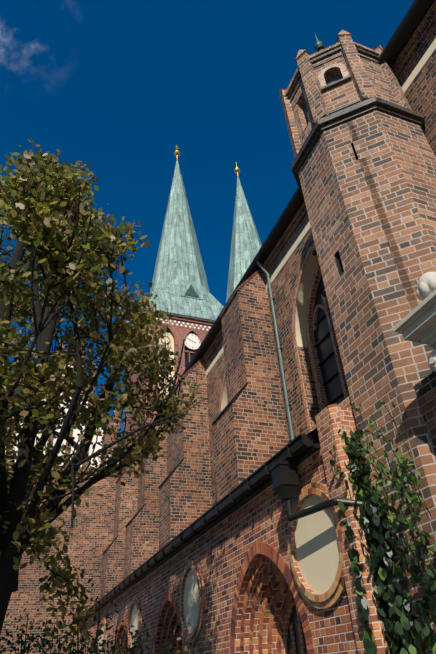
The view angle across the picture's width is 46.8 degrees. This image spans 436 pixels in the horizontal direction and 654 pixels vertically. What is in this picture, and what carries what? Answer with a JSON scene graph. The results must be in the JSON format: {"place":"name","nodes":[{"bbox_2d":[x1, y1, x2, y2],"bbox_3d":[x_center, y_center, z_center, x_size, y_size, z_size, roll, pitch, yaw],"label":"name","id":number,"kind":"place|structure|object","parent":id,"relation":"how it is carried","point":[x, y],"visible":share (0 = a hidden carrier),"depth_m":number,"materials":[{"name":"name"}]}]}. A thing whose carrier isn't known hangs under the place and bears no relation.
{"place":"outdoors","nodes":[
{"label":"outdoors","id":0,"kind":"place"},
{"bbox_2d":[0,0,80,94],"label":"cloud","id":1,"kind":"structure","parent":0,"point":[1,35],"depth_m":1249.47,"materials":[{"name":"white"}]},
{"bbox_2d":[0,342,133,653],"bbox_3d":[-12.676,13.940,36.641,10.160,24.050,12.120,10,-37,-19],"label":"building","id":2,"kind":"structure","parent":0,"point":[89,542],"depth_m":30.74,"materials":[{"name":"brick"}]},
{"bbox_2d":[0,138,204,647],"bbox_3d":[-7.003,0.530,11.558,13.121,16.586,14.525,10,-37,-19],"label":"tree","id":3,"kind":"object","parent":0,"point":[54,241],"depth_m":7.40,"materials":[{"name":"green plant"}]},
{"bbox_2d":[123,309,214,445],"bbox_3d":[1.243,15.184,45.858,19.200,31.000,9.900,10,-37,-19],"label":"towers","id":4,"kind":"structure","parent":0,"point":[192,331],"depth_m":48.02,"materials":[{"name":"brick"}]},
{"bbox_2d":[147,145,261,320],"bbox_3d":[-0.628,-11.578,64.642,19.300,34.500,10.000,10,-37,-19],"label":"church spires","id":5,"kind":"object","parent":4,"relation":"on","point":[180,284],"visible":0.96,"depth_m":58.77,"materials":[{"name":"green metal"}]},
{"bbox_2d":[0,0,413,442],"label":"sky","id":6,"kind":"structure","parent":0,"point":[205,78],"materials":[{"name":"blue"}]},
{"label":"ground","id":7,"kind":"structure","parent":0,"visible":0},
{"bbox_2d":[0,565,227,653],"bbox_3d":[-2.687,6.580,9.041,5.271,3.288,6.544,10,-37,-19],"label":"shrub","id":8,"kind":"object","parent":7,"relation":"on","point":[59,645],"depth_m":9.42,"materials":[{"name":"green plant"}]},
{"bbox_2d":[79,395,407,653],"bbox_3d":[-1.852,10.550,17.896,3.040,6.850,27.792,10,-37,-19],"label":"side annex","id":9,"kind":"object","parent":7,"relation":"on","point":[257,561],"visible":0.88,"depth_m":9.97,"materials":[{"name":"brick"}]},
{"bbox_2d":[329,405,435,653],"bbox_3d":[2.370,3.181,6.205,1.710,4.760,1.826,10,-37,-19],"label":"ivy","id":10,"kind":"object","parent":9,"relation":"attached to","point":[390,603],"depth_m":6.64,"materials":[{"name":"green plant"}]},
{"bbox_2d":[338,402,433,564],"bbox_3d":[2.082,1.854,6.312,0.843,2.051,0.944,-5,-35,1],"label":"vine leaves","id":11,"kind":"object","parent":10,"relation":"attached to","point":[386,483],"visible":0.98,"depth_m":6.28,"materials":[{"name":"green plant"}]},
{"bbox_2d":[100,0,435,598],"bbox_3d":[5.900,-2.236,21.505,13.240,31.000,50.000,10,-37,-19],"label":"nave wall","id":12,"kind":"structure","parent":7,"relation":"on","point":[266,362],"depth_m":16.21,"materials":[{"name":"brick"}]},
{"bbox_2d":[279,30,435,653],"bbox_3d":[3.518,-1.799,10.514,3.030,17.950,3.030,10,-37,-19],"label":"stair turret","id":13,"kind":"object","parent":7,"relation":"on","point":[363,166],"visible":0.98,"depth_m":9.25,"materials":[{"name":"brick"}]},
{"bbox_2d":[392,289,435,455],"bbox_3d":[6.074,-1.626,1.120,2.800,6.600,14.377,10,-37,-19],"label":"baroque porch","id":14,"kind":"object","parent":7,"relation":"on","point":[417,324],"visible":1,"depth_m":6.58,"materials":[{"name":"stone"}]},
{"bbox_2d":[416,272,435,300],"bbox_3d":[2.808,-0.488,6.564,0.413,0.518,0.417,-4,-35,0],"label":"stone sculpture","id":15,"kind":"object","parent":14,"relation":"on","point":[426,285],"visible":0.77,"depth_m":6.47,"materials":[{"name":"stone"}]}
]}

